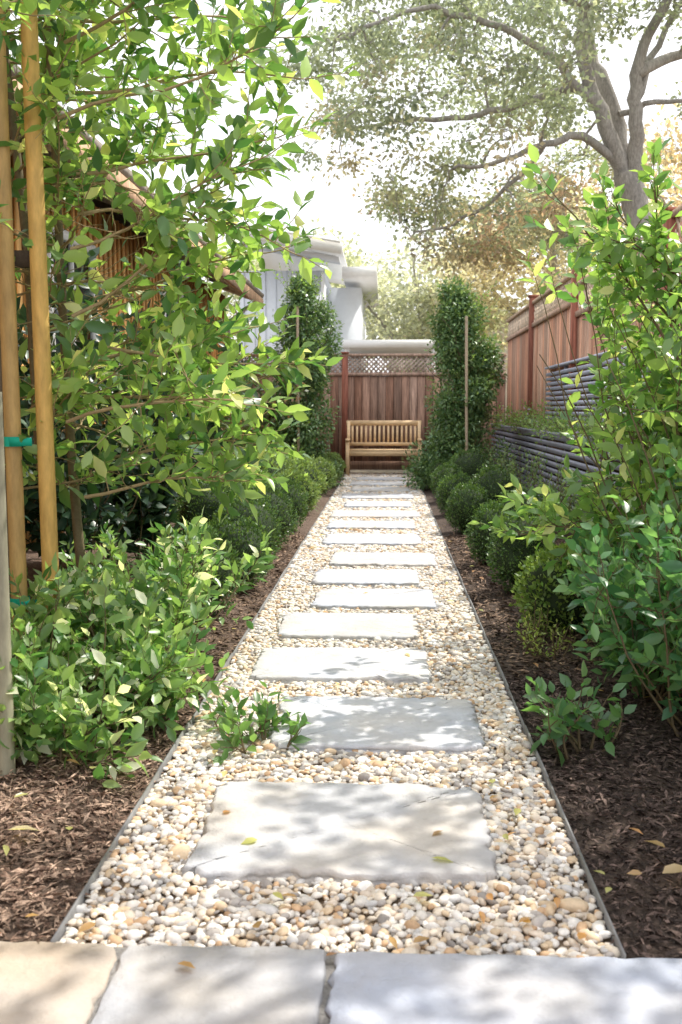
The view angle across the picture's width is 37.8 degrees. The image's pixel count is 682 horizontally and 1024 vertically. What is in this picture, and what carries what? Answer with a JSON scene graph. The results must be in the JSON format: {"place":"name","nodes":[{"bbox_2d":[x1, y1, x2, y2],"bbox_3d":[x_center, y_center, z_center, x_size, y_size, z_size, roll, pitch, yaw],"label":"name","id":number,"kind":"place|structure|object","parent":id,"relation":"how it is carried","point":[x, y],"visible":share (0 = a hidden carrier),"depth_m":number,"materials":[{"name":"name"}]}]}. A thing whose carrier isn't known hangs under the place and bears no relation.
{"place":"outdoors","nodes":[
{"label":"outdoors","id":0,"kind":"place"},
{"bbox_2d":[0,941,116,1023],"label":"flagstone paving","id":1,"kind":"structure","parent":0,"point":[51,983],"depth_m":1.98,"materials":[{"name":"beige stone"}]},
{"bbox_2d":[53,245,167,361],"bbox_3d":[-2.521,-1.807,9.188,0.030,1.300,10.000,0,6,3],"label":"window glass","id":2,"kind":"object","parent":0,"point":[80,288],"depth_m":9.38,"materials":[{"name":"grey glass"}]},
{"bbox_2d":[0,472,345,941],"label":"mulch bed","id":3,"kind":"object","parent":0,"point":[312,516],"visible":0.03,"depth_m":2.89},
{"bbox_2d":[0,341,11,614],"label":"wooden stake","id":4,"kind":"object","parent":3,"relation":"on","point":[1,390],"depth_m":3.77,"materials":[{"name":"brown wood"}]},
{"bbox_2d":[14,250,29,267],"bbox_3d":[-1.463,-0.949,3.723,0.733,0.080,0.030,1,6,6],"label":"trellis crossbar","id":5,"kind":"object","parent":4,"relation":"attached to","point":[22,258],"depth_m":3.68,"materials":[{"name":"brown wood"}]},
{"bbox_2d":[0,392,15,776],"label":"wooden stake","id":6,"kind":"object","parent":3,"relation":"on","point":[7,764],"visible":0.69,"depth_m":3.02,"materials":[{"name":"brown wood"}]},
{"bbox_2d":[0,9,27,674],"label":"wooden stake","id":7,"kind":"object","parent":3,"relation":"on","point":[12,428],"visible":0.63,"depth_m":3.62,"materials":[{"name":"brown wood"}]},
{"bbox_2d":[4,437,31,446],"bbox_3d":[-1.194,-0.259,3.656,0.072,0.036,0.117,-5,8,-42],"label":"green garden tie","id":8,"kind":"object","parent":7,"relation":"attached to","point":[12,442],"visible":0.79,"depth_m":3.63,"materials":[{"name":"green plastic"}]},
{"bbox_2d":[10,596,37,607],"bbox_3d":[-1.189,0.338,3.718,0.072,0.036,0.117,-5,8,-42],"label":"green garden tie","id":9,"kind":"object","parent":7,"relation":"attached to","point":[16,601],"visible":0.36,"depth_m":3.69,"materials":[{"name":"green plastic"}]},
{"bbox_2d":[20,0,58,669],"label":"wooden stake","id":10,"kind":"object","parent":3,"relation":"on","point":[41,337],"visible":0.59,"depth_m":3.63,"materials":[{"name":"brown wood"}]},
{"bbox_2d":[36,559,154,592],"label":"strap leaf plant","id":11,"kind":"object","parent":3,"relation":"on","point":[100,566],"visible":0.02,"depth_m":5.79,"materials":[{"name":"green plant"}]},
{"bbox_2d":[0,505,277,787],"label":"abelia shrub","id":12,"kind":"object","parent":3,"relation":"on","point":[126,662],"visible":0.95,"depth_m":3.47,"materials":[{"name":"green plant"}]},
{"bbox_2d":[118,536,165,571],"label":"strap leaf plant","id":13,"kind":"object","parent":3,"relation":"on","point":[152,542],"visible":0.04,"depth_m":6.52,"materials":[{"name":"green plant"}]},
{"bbox_2d":[15,247,278,573],"bbox_3d":[-1.538,-0.715,7.532,2.532,2.175,6.291,0,6,3],"label":"camellia shrub","id":14,"kind":"object","parent":3,"relation":"on","point":[131,512],"visible":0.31,"depth_m":5.87,"materials":[{"name":"green plant"}]},
{"bbox_2d":[109,534,186,569],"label":"strap leaf plant","id":15,"kind":"object","parent":3,"relation":"on","point":[142,554],"visible":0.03,"depth_m":6.78,"materials":[{"name":"green plant"}]},
{"bbox_2d":[0,0,359,638],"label":"espaliered tree","id":16,"kind":"object","parent":3,"relation":"on","point":[181,342],"visible":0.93,"depth_m":3.88,"materials":[{"name":"green plant"}]},
{"bbox_2d":[126,548,249,595],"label":"strap leaf plant","id":17,"kind":"object","parent":3,"relation":"on","point":[152,571],"visible":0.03,"depth_m":6.02,"materials":[{"name":"green plant"}]},
{"bbox_2d":[155,524,242,617],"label":"boxwood shrub","id":18,"kind":"object","parent":3,"relation":"on","point":[221,573],"visible":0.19,"depth_m":5.39,"materials":[{"name":"green plant"}]},
{"bbox_2d":[175,474,238,534],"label":"boxwood shrub","id":19,"kind":"object","parent":3,"relation":"on","point":[194,506],"visible":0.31,"depth_m":7.43,"materials":[{"name":"green plant"}]},
{"bbox_2d":[207,514,273,591],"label":"boxwood shrub","id":20,"kind":"object","parent":3,"relation":"on","point":[242,538],"visible":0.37,"depth_m":6.15,"materials":[{"name":"green plant"}]},
{"bbox_2d":[169,437,312,527],"bbox_3d":[-1.012,-0.391,11.272,1.454,0.896,5.426,0,6,3],"label":"hydrangea shrub","id":21,"kind":"object","parent":3,"relation":"on","point":[267,457],"visible":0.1,"depth_m":10.68,"materials":[{"name":"green plant"}]},
{"bbox_2d":[207,494,285,565],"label":"boxwood shrub","id":22,"kind":"object","parent":3,"relation":"on","point":[269,521],"visible":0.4,"depth_m":7.00,"materials":[{"name":"green plant"}]},
{"bbox_2d":[207,359,314,473],"bbox_3d":[-1.308,-1.199,13.770,1.944,1.852,5.762,0,6,3],"label":"camellia shrub","id":23,"kind":"object","parent":3,"relation":"on","point":[245,427],"visible":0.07,"depth_m":13.68,"materials":[{"name":"green plant"}]},
{"bbox_2d":[244,451,300,486],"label":"pittosporum shrub","id":24,"kind":"object","parent":3,"relation":"on","point":[271,470],"visible":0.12,"depth_m":11.14,"materials":[{"name":"green plant"}]},
{"bbox_2d":[249,483,297,547],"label":"boxwood shrub","id":25,"kind":"object","parent":3,"relation":"on","point":[282,506],"visible":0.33,"depth_m":8.00,"materials":[{"name":"green plant"}]},
{"bbox_2d":[265,474,308,530],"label":"boxwood shrub","id":26,"kind":"object","parent":3,"relation":"on","point":[297,499],"visible":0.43,"depth_m":9.19,"materials":[{"name":"green plant"}]},
{"bbox_2d":[272,468,320,514],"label":"shrub","id":27,"kind":"object","parent":3,"relation":"on","point":[310,486],"visible":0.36,"depth_m":10.57,"materials":[{"name":"green plant"}]},
{"bbox_2d":[260,254,344,487],"bbox_3d":[-0.590,-1.984,14.423,1.293,3.344,1.300,-4,7,-34],"label":"climbing vine on stake","id":28,"kind":"object","parent":3,"relation":"on","point":[301,293],"visible":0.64,"depth_m":14.24,"materials":[{"name":"green plant"}]},
{"bbox_2d":[285,457,327,496],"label":"pittosporum shrub","id":29,"kind":"object","parent":3,"relation":"on","point":[309,468],"visible":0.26,"depth_m":11.94,"materials":[{"name":"green plant"}]},
{"bbox_2d":[302,454,338,493],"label":"pittosporum shrub","id":30,"kind":"object","parent":3,"relation":"on","point":[323,464],"visible":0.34,"depth_m":13.35,"materials":[{"name":"green plant"}]},
{"bbox_2d":[314,455,341,483],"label":"pittosporum shrub","id":31,"kind":"object","parent":3,"relation":"on","point":[330,463],"visible":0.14,"depth_m":14.80,"materials":[{"name":"green plant"}]},
{"bbox_2d":[321,451,346,476],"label":"pittosporum shrub","id":32,"kind":"object","parent":3,"relation":"on","point":[334,456],"visible":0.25,"depth_m":16.14,"materials":[{"name":"green plant"}]},
{"bbox_2d":[87,945,337,1023],"bbox_3d":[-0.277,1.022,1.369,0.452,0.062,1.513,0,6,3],"label":"flagstone paving","id":33,"kind":"structure","parent":0,"point":[159,984],"depth_m":1.95,"materials":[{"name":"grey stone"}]},
{"bbox_2d":[325,951,681,1023],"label":"flagstone paving","id":34,"kind":"structure","parent":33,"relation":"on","point":[368,987],"depth_m":1.94,"materials":[{"name":"grey stone"}]},
{"bbox_2d":[55,472,619,957],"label":"gravel path","id":35,"kind":"structure","parent":0,"point":[101,891],"depth_m":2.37,"materials":[{"name":"beige gravel"}]},
{"bbox_2d":[199,681,311,764],"bbox_3d":[-0.304,0.726,3.463,0.385,0.235,0.532,-1,6,-7],"label":"groundcover sprig","id":36,"kind":"object","parent":35,"relation":"on","point":[266,711],"visible":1,"depth_m":3.41,"materials":[{"name":"green plant"}]},
{"bbox_2d":[181,781,498,889],"bbox_3d":[0.010,0.878,2.717,0.799,0.062,0.625,0,6,3],"label":"stepping stone","id":37,"kind":"object","parent":35,"relation":"on","point":[375,835],"visible":0.98,"depth_m":2.64,"materials":[{"name":"grey stone"}]},
{"bbox_2d":[248,647,432,685],"bbox_3d":[0.005,0.698,4.449,0.793,0.063,0.567,0,6,3],"label":"stepping stone","id":38,"kind":"object","parent":35,"relation":"on","point":[287,665],"visible":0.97,"depth_m":4.38,"materials":[{"name":"grey stone"}]},
{"bbox_2d":[3,491,677,948],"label":"fallen leaves","id":39,"kind":"object","parent":35,"relation":"on","point":[391,939],"visible":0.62,"depth_m":2.32,"materials":[{"name":"brown plant"}]},
{"bbox_2d":[277,612,419,643],"bbox_3d":[0.040,0.616,5.240,0.748,0.062,0.597,0,6,3],"label":"stepping stone","id":40,"kind":"object","parent":35,"relation":"on","point":[345,626],"visible":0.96,"depth_m":5.17,"materials":[{"name":"grey stone"}]},
{"bbox_2d":[310,569,420,587],"bbox_3d":[0.173,0.460,6.747,0.734,0.062,0.576,0,6,3],"label":"stepping stone","id":41,"kind":"object","parent":35,"relation":"on","point":[373,577],"visible":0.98,"depth_m":6.67,"materials":[{"name":"grey stone"}]},
{"bbox_2d":[326,520,415,529],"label":"stepping stone","id":42,"kind":"object","parent":35,"relation":"on","point":[384,525],"visible":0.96,"depth_m":9.64,"materials":[{"name":"grey stone"}]},
{"bbox_2d":[321,533,422,545],"bbox_3d":[0.269,0.258,8.694,0.871,0.062,0.676,0,6,3],"label":"stepping stone","id":43,"kind":"object","parent":35,"relation":"on","point":[376,539],"visible":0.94,"depth_m":8.60,"materials":[{"name":"grey stone"}]},
{"bbox_2d":[309,588,437,612],"bbox_3d":[0.201,0.539,5.989,0.748,0.062,0.593,0,6,3],"label":"stepping stone","id":44,"kind":"object","parent":35,"relation":"on","point":[377,599],"visible":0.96,"depth_m":5.90,"materials":[{"name":"grey stone"}]},
{"bbox_2d":[329,510,419,518],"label":"stepping stone","id":45,"kind":"object","parent":35,"relation":"on","point":[409,514],"visible":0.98,"depth_m":10.74,"materials":[{"name":"grey stone"}]},
{"bbox_2d":[268,696,485,757],"bbox_3d":[0.129,0.784,3.628,0.759,0.062,0.605,0,6,3],"label":"stepping stone","id":46,"kind":"object","parent":35,"relation":"on","point":[404,726],"visible":0.91,"depth_m":3.55,"materials":[{"name":"grey stone"}]},
{"bbox_2d":[341,493,413,499],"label":"stepping stone","id":47,"kind":"object","parent":35,"relation":"on","point":[349,496],"visible":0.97,"depth_m":12.83,"materials":[{"name":"grey stone"}]},
{"bbox_2d":[344,501,411,507],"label":"stepping stone","id":48,"kind":"object","parent":35,"relation":"on","point":[376,504],"visible":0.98,"depth_m":11.75,"materials":[{"name":"grey stone"}]},
{"bbox_2d":[350,481,405,485],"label":"stepping stone","id":49,"kind":"object","parent":35,"relation":"on","point":[369,483],"visible":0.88,"depth_m":15.05,"materials":[{"name":"grey stone"}]},
{"bbox_2d":[350,487,409,491],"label":"stepping stone","id":50,"kind":"object","parent":35,"relation":"on","point":[378,489],"visible":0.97,"depth_m":13.94,"materials":[{"name":"grey stone"}]},
{"bbox_2d":[356,477,404,480],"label":"stepping stone","id":51,"kind":"object","parent":35,"relation":"on","point":[379,478],"visible":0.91,"depth_m":16.12,"materials":[{"name":"grey stone"}]},
{"bbox_2d":[345,420,421,474],"bbox_3d":[0.748,-1.129,17.408,1.330,0.935,0.655,0,6,3],"label":"garden bench","id":52,"kind":"object","parent":35,"relation":"on","point":[380,452],"visible":0.91,"depth_m":17.62,"materials":[{"name":"brown wood"}]},
{"bbox_2d":[328,552,438,569],"bbox_3d":[0.322,0.378,7.542,0.821,0.062,0.646,0,6,3],"label":"stepping stone","id":53,"kind":"object","parent":35,"relation":"on","point":[376,559],"visible":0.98,"depth_m":7.46,"materials":[{"name":"grey stone"}]},
{"bbox_2d":[0,485,681,958],"bbox_3d":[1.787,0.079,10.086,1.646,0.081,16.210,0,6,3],"label":"mulch bed","id":54,"kind":"object","parent":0,"point":[446,531],"visible":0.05,"depth_m":3.03,"materials":[{"name":"brown wood"}]},
{"bbox_2d":[9,825,681,968],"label":"fallen leaves","id":55,"kind":"object","parent":54,"relation":"on","point":[673,868],"visible":1,"depth_m":2.39,"materials":[{"name":"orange plant"}]},
{"bbox_2d":[425,457,455,488],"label":"boxwood shrub","id":56,"kind":"object","parent":54,"relation":"on","point":[431,470],"visible":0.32,"depth_m":13.51,"materials":[{"name":"green plant"}]},
{"bbox_2d":[430,462,464,496],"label":"boxwood shrub","id":57,"kind":"object","parent":54,"relation":"on","point":[447,470],"visible":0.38,"depth_m":12.10,"materials":[{"name":"green plant"}]},
{"bbox_2d":[435,471,471,515],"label":"boxwood shrub","id":58,"kind":"object","parent":54,"relation":"on","point":[449,482],"visible":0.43,"depth_m":10.61,"materials":[{"name":"green plant"}]},
{"bbox_2d":[400,275,516,490],"bbox_3d":[1.671,-1.800,14.071,1.676,3.043,1.513,0,6,3],"label":"climbing vine on stake","id":59,"kind":"object","parent":54,"relation":"on","point":[472,386],"visible":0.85,"depth_m":13.91,"materials":[{"name":"green plant"}]},
{"bbox_2d":[445,483,488,532],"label":"boxwood shrub","id":60,"kind":"object","parent":54,"relation":"on","point":[463,504],"visible":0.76,"depth_m":9.09,"materials":[{"name":"green plant"}]},
{"bbox_2d":[447,446,494,483],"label":"boxwood shrub","id":61,"kind":"object","parent":54,"relation":"on","point":[471,462],"visible":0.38,"depth_m":12.68,"materials":[{"name":"green plant"}]},
{"bbox_2d":[462,499,509,563],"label":"boxwood shrub","id":62,"kind":"object","parent":54,"relation":"on","point":[479,540],"visible":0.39,"depth_m":7.14,"materials":[{"name":"green plant"}]},
{"bbox_2d":[466,462,519,508],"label":"boxwood shrub","id":63,"kind":"object","parent":54,"relation":"on","point":[489,480],"visible":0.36,"depth_m":9.73,"materials":[{"name":"green plant"}]},
{"bbox_2d":[485,508,559,592],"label":"boxwood shrub","id":64,"kind":"object","parent":54,"relation":"on","point":[508,556],"visible":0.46,"depth_m":6.05,"materials":[{"name":"green plant"}]},
{"bbox_2d":[495,486,549,534],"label":"boxwood shrub","id":65,"kind":"object","parent":54,"relation":"on","point":[523,497],"visible":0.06,"depth_m":7.61,"materials":[{"name":"green plant"}]},
{"bbox_2d":[507,598,591,659],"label":"spirea shrub","id":66,"kind":"object","parent":54,"relation":"on","point":[532,640],"visible":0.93,"depth_m":4.58,"materials":[{"name":"green plant"}]},
{"bbox_2d":[508,542,594,636],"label":"privet shrub","id":67,"kind":"object","parent":54,"relation":"on","point":[540,586],"visible":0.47,"depth_m":4.91,"materials":[{"name":"green plant"}]},
{"bbox_2d":[484,438,626,559],"bbox_3d":[1.966,-0.225,9.550,0.894,0.785,7.585,0,6,3],"label":"lavender shrub","id":68,"kind":"object","parent":54,"relation":"on","point":[535,481],"visible":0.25,"depth_m":9.78,"materials":[{"name":"green plant"}]},
{"bbox_2d":[493,424,653,502],"bbox_3d":[2.314,-0.284,9.576,0.090,0.890,16.300,0,6,3],"label":"frame","id":69,"kind":"object","parent":54,"relation":"on","point":[526,429],"visible":0.16,"depth_m":11.99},
{"bbox_2d":[491,425,641,510],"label":"slats","id":70,"kind":"object","parent":69,"relation":"attached to","point":[561,452],"visible":0.29,"depth_m":11.59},
{"bbox_2d":[468,136,681,601],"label":"flowering shrub","id":71,"kind":"object","parent":54,"relation":"on","point":[660,359],"visible":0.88,"depth_m":4.21,"materials":[{"name":"green plant"}]},
{"bbox_2d":[520,659,636,766],"bbox_3d":[0.804,0.650,3.357,0.386,0.324,0.446,0,6,3],"label":"groundcover sprig","id":72,"kind":"object","parent":54,"relation":"on","point":[558,719],"visible":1,"depth_m":3.32,"materials":[{"name":"green plant"}]},
{"bbox_2d":[552,437,681,736],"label":"flowering shrub","id":73,"kind":"object","parent":54,"relation":"on","point":[639,636],"visible":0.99,"depth_m":3.49,"materials":[{"name":"green plant"}]},
{"bbox_2d":[7,0,681,372],"label":"sky","id":74,"kind":"structure","parent":0,"point":[335,204],"materials":[{"name":"white"}]},
{"bbox_2d":[350,470,408,472],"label":"ground","id":75,"kind":"structure","parent":0,"point":[379,471],"depth_m":19.31,"materials":[{"name":"grey stone"}]},
{"bbox_2d":[10,150,225,543],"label":"walls","id":76,"kind":"structure","parent":75,"relation":"on","point":[129,246],"depth_m":10.53,"materials":[{"name":"brown wood"}]},
{"bbox_2d":[47,227,183,361],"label":"window frames","id":77,"kind":"structure","parent":76,"relation":"attached to","point":[71,267],"depth_m":9.12,"materials":[{"name":"wood"}]},
{"bbox_2d":[10,65,263,297],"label":"roof","id":78,"kind":"structure","parent":76,"relation":"on","point":[127,173],"depth_m":11.80,"materials":[{"name":"brown wood"}]},
{"bbox_2d":[9,79,262,308],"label":"fascia and rafters","id":79,"kind":"structure","parent":78,"relation":"attached to","point":[232,287],"depth_m":10.22,"materials":[{"name":"brown wood"}]},
{"bbox_2d":[50,474,345,941],"bbox_3d":[-0.241,0.098,10.326,0.006,0.076,16.499,0,6,3],"label":"steel edging","id":80,"kind":"object","parent":75,"relation":"on","point":[59,934],"visible":0.3,"depth_m":2.94,"materials":[{"name":"metal"}]},
{"bbox_2d":[203,213,388,341],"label":"background tree","id":81,"kind":"object","parent":75,"relation":"on","point":[346,254],"visible":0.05,"depth_m":46.21,"materials":[{"name":"green plant"}]},
{"bbox_2d":[240,270,365,372],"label":"walls","id":82,"kind":"structure","parent":75,"relation":"on","point":[348,304],"depth_m":27.86,"materials":[{"name":"white paint"}]},
{"bbox_2d":[232,223,378,307],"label":"roof","id":83,"kind":"structure","parent":82,"relation":"on","point":[365,279],"depth_m":28.11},
{"bbox_2d":[303,272,323,332],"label":"corner trim","id":84,"kind":"structure","parent":82,"relation":"attached to","point":[322,286],"depth_m":27.51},
{"bbox_2d":[329,251,415,372],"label":"background tree","id":85,"kind":"object","parent":75,"relation":"on","point":[369,316],"visible":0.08,"depth_m":42.74,"materials":[{"name":"green plant"}]},
{"bbox_2d":[239,352,506,471],"bbox_3d":[0.452,-1.811,18.096,5.040,2.170,0.155,0,6,3],"label":"wood fence","id":86,"kind":"object","parent":75,"relation":"on","point":[376,395],"visible":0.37,"depth_m":18.07,"materials":[{"name":"brown wood"}]},
{"bbox_2d":[343,340,438,372],"bbox_3d":[1.380,-3.193,27.785,2.500,2.920,4.000,0,6,3],"label":"carport","id":87,"kind":"object","parent":75,"relation":"on","point":[381,346],"visible":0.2,"depth_m":25.70,"materials":[{"name":"white"}]},
{"bbox_2d":[341,223,526,372],"bbox_3d":[2.834,-5.744,32.801,6.351,7.051,6.750,-2,6,-19],"label":"background tree","id":88,"kind":"object","parent":75,"relation":"on","point":[422,293],"visible":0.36,"depth_m":31.44,"materials":[{"name":"green plant"}]},
{"bbox_2d":[389,316,507,418],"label":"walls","id":89,"kind":"structure","parent":75,"relation":"on","point":[503,335],"depth_m":37.34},
{"bbox_2d":[243,0,681,295],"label":"oak tree","id":90,"kind":"object","parent":75,"relation":"on","point":[594,90],"visible":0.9,"depth_m":19.66,"materials":[{"name":"green plant"}]},
{"bbox_2d":[399,169,626,371],"bbox_3d":[6.629,-6.106,30.099,9.760,8.346,7.209,0,6,3],"label":"background tree","id":91,"kind":"object","parent":75,"relation":"on","point":[484,283],"visible":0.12,"depth_m":29.26,"materials":[{"name":"brown plant"}]},
{"bbox_2d":[421,488,625,958],"bbox_3d":[0.968,0.103,10.271,0.006,0.076,16.499,0,6,3],"label":"steel edging","id":92,"kind":"object","parent":75,"relation":"on","point":[590,882],"visible":0.32,"depth_m":2.86,"materials":[{"name":"metal"}]},
{"bbox_2d":[506,204,681,443],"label":"wood fence","id":93,"kind":"object","parent":75,"relation":"on","point":[529,339],"visible":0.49,"depth_m":13.37,"materials":[{"name":"brown wood"}]},
{"bbox_2d":[545,336,681,428],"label":"slatted screen","id":94,"kind":"object","parent":93,"relation":"attached to","point":[566,371],"visible":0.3,"depth_m":11.15,"materials":[{"name":"wood"}]},
{"bbox_2d":[534,164,681,287],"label":"background tree","id":95,"kind":"object","parent":75,"relation":"on","point":[665,201],"visible":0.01,"depth_m":37.89,"materials":[{"name":"green plant"}]},
{"bbox_2d":[567,80,681,268],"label":"background tree","id":96,"kind":"object","parent":75,"relation":"on","point":[671,151],"visible":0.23,"depth_m":24.83,"materials":[{"name":"beige plant"}]},
{"bbox_2d":[495,430,656,537],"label":"planter soil","id":97,"kind":"structure","parent":0,"point":[617,471],"depth_m":11.66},
{"bbox_2d":[489,397,644,452],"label":"planter hedge","id":98,"kind":"object","parent":97,"relation":"on","point":[530,420],"visible":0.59,"depth_m":11.34,"materials":[{"name":"green plant"}]}
]}

